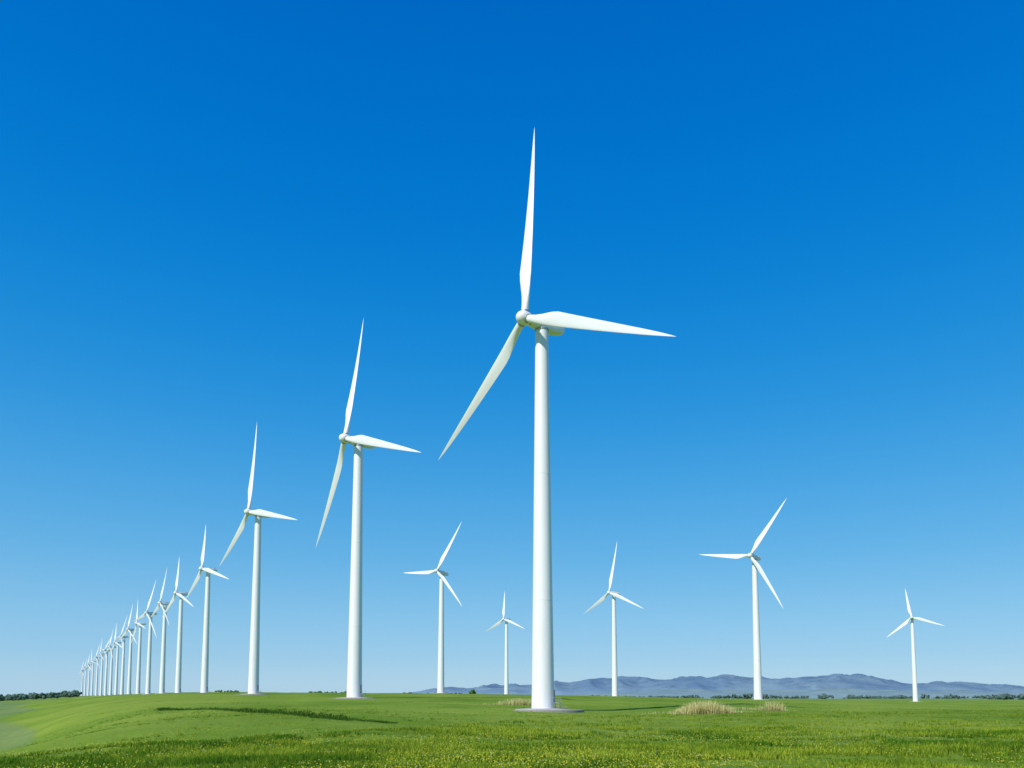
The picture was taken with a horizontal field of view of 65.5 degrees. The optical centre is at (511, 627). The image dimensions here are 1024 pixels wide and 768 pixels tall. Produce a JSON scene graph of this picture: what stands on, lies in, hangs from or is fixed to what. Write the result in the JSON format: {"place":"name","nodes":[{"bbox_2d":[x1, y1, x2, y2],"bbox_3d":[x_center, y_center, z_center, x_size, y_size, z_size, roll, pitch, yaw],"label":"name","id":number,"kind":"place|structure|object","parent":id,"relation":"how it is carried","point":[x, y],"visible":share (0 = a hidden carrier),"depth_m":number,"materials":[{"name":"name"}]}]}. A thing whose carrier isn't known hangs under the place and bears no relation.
{"place":"outdoors","nodes":[
{"label":"outdoors","id":0,"kind":"place"},
{"bbox_2d":[0,692,1023,767],"bbox_3d":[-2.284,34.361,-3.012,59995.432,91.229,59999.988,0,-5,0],"label":"grass ground","id":1,"kind":"structure","parent":0,"point":[23,722],"depth_m":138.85,"materials":[{"name":"green plant"}]},
{"bbox_2d":[0,690,82,700],"bbox_3d":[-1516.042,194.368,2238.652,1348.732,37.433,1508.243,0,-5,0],"label":"distant trees","id":2,"kind":"object","parent":1,"relation":"on","point":[42,695],"visible":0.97,"depth_m":1569.94,"materials":[{"name":"green plant"}]},
{"bbox_2d":[79,661,84,695],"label":"wind turbine","id":3,"kind":"object","parent":1,"relation":"on","point":[82,680],"visible":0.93,"depth_m":2540.83,"materials":[{"name":"white paint"}]},
{"bbox_2d":[83,660,87,695],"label":"wind turbine","id":4,"kind":"object","parent":1,"relation":"on","point":[84,667],"visible":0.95,"depth_m":2282.96,"materials":[{"name":"white paint"}]},
{"bbox_2d":[84,655,91,695],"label":"wind turbine","id":5,"kind":"object","parent":1,"relation":"on","point":[88,677],"visible":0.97,"depth_m":2065.06,"materials":[{"name":"white paint"}]},
{"bbox_2d":[89,654,95,695],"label":"wind turbine","id":6,"kind":"object","parent":1,"relation":"on","point":[92,675],"visible":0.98,"depth_m":1869.57,"materials":[{"name":"white paint"}]},
{"bbox_2d":[90,645,100,695],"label":"wind turbine","id":7,"kind":"object","parent":1,"relation":"on","point":[96,691],"visible":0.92,"depth_m":1671.71,"materials":[{"name":"white paint"}]},
{"bbox_2d":[97,643,105,695],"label":"wind turbine","id":8,"kind":"object","parent":1,"relation":"on","point":[101,678],"visible":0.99,"depth_m":1514.30,"materials":[{"name":"white paint"}]},
{"bbox_2d":[98,638,110,695],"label":"wind turbine","id":9,"kind":"object","parent":1,"relation":"on","point":[105,683],"visible":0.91,"depth_m":1396.43,"materials":[{"name":"white paint"}]},
{"bbox_2d":[106,632,115,694],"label":"wind turbine","id":10,"kind":"object","parent":1,"relation":"on","point":[111,672],"visible":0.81,"depth_m":1297.56,"materials":[{"name":"white paint"}]},
{"bbox_2d":[108,631,121,694],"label":"wind turbine","id":11,"kind":"object","parent":1,"relation":"on","point":[116,676],"visible":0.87,"depth_m":1192.70,"materials":[{"name":"white paint"}]},
{"bbox_2d":[115,617,128,694],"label":"wind turbine","id":12,"kind":"object","parent":1,"relation":"on","point":[122,671],"visible":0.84,"depth_m":1082.94,"materials":[{"name":"white paint"}]},
{"bbox_2d":[118,605,135,693],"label":"wind turbine","id":13,"kind":"object","parent":1,"relation":"on","point":[129,665],"visible":0.88,"depth_m":983.97,"materials":[{"name":"white paint"}]},
{"bbox_2d":[131,604,145,693],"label":"wind turbine","id":14,"kind":"object","parent":1,"relation":"on","point":[139,661],"visible":0.94,"depth_m":904.25,"materials":[{"name":"white paint"}]},
{"bbox_2d":[133,582,156,694],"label":"wind turbine","id":15,"kind":"object","parent":1,"relation":"on","point":[148,678],"visible":0.93,"depth_m":785.27,"materials":[{"name":"white paint"}]},
{"bbox_2d":[150,570,169,693],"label":"wind turbine","id":16,"kind":"object","parent":1,"relation":"on","point":[162,668],"visible":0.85,"depth_m":704.70,"materials":[{"name":"white paint"}]},
{"bbox_2d":[162,563,192,692],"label":"wind turbine","id":17,"kind":"object","parent":1,"relation":"on","point":[181,595],"visible":0.91,"depth_m":637.20,"materials":[{"name":"white paint"}]},
{"bbox_2d":[185,527,227,692],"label":"wind turbine","id":18,"kind":"object","parent":1,"relation":"on","point":[205,667],"visible":0.94,"depth_m":513.46,"materials":[{"name":"white paint"}]},
{"bbox_2d":[219,426,296,694],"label":"wind turbine","id":19,"kind":"object","parent":1,"relation":"on","point":[253,677],"visible":0.94,"depth_m":348.87,"materials":[{"name":"white paint"}]},
{"bbox_2d":[155,707,398,723],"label":"ditch sedge","id":20,"kind":"object","parent":1,"relation":"on","point":[306,713],"visible":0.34,"depth_m":106.33,"materials":[{"name":"green plant"}]},
{"bbox_2d":[214,689,476,693],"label":"distant shrubs","id":21,"kind":"object","parent":1,"relation":"on","point":[472,691],"visible":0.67,"depth_m":637.14,"materials":[{"name":"green plant"}]},
{"bbox_2d":[316,318,421,698],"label":"wind turbine","id":22,"kind":"object","parent":1,"relation":"on","point":[354,667],"visible":0.98,"depth_m":244.38,"materials":[{"name":"white paint"}]},
{"bbox_2d":[405,524,461,693],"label":"wind turbine","id":23,"kind":"object","parent":1,"relation":"on","point":[440,682],"visible":0.97,"depth_m":525.49,"materials":[{"name":"white paint"}]},
{"bbox_2d":[487,592,522,693],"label":"wind turbine","id":24,"kind":"object","parent":1,"relation":"on","point":[506,684],"visible":0.88,"depth_m":833.31,"materials":[{"name":"white paint"}]},
{"bbox_2d":[2,710,1023,767],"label":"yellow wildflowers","id":25,"kind":"object","parent":1,"relation":"on","point":[532,752],"visible":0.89,"depth_m":38.93,"materials":[{"name":"yellow plant"}]},
{"bbox_2d":[439,127,675,712],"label":"wind turbine","id":26,"kind":"object","parent":1,"relation":"on","point":[545,325],"visible":0.99,"depth_m":161.09,"materials":[{"name":"white paint"}]},
{"bbox_2d":[585,544,641,695],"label":"wind turbine","id":27,"kind":"object","parent":1,"relation":"on","point":[614,659],"visible":0.92,"depth_m":612.53,"materials":[{"name":"white paint"}]},
{"bbox_2d":[471,697,796,714],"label":"dry reeds","id":28,"kind":"object","parent":1,"relation":"on","point":[699,707],"visible":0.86,"depth_m":149.16,"materials":[{"name":"beige plant"}]},
{"bbox_2d":[699,498,786,699],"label":"wind turbine","id":29,"kind":"object","parent":1,"relation":"on","point":[758,694],"visible":0.94,"depth_m":442.89,"materials":[{"name":"white paint"}]},
{"bbox_2d":[588,693,1023,699],"bbox_3d":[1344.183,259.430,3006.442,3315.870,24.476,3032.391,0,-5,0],"label":"distant trees","id":30,"kind":"object","parent":1,"relation":"on","point":[950,696],"visible":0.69,"depth_m":3145.12,"materials":[{"name":"green plant"}]},
{"bbox_2d":[886,589,943,701],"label":"wind turbine","id":31,"kind":"object","parent":1,"relation":"on","point":[914,675],"visible":0.96,"depth_m":761.85,"materials":[{"name":"white paint"}]},
{"bbox_2d":[0,0,1023,695],"label":"sky","id":32,"kind":"structure","parent":0,"point":[206,205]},
{"bbox_2d":[412,674,1023,694],"bbox_3d":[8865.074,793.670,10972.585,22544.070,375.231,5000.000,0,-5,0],"label":"distant hills","id":33,"kind":"structure","parent":0,"point":[722,682],"depth_m":9499.96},
{"bbox_2d":[570,688,1023,698],"bbox_3d":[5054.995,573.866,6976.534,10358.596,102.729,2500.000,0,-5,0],"label":"foothills","id":34,"kind":"structure","parent":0,"point":[839,693],"depth_m":6269.08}
]}

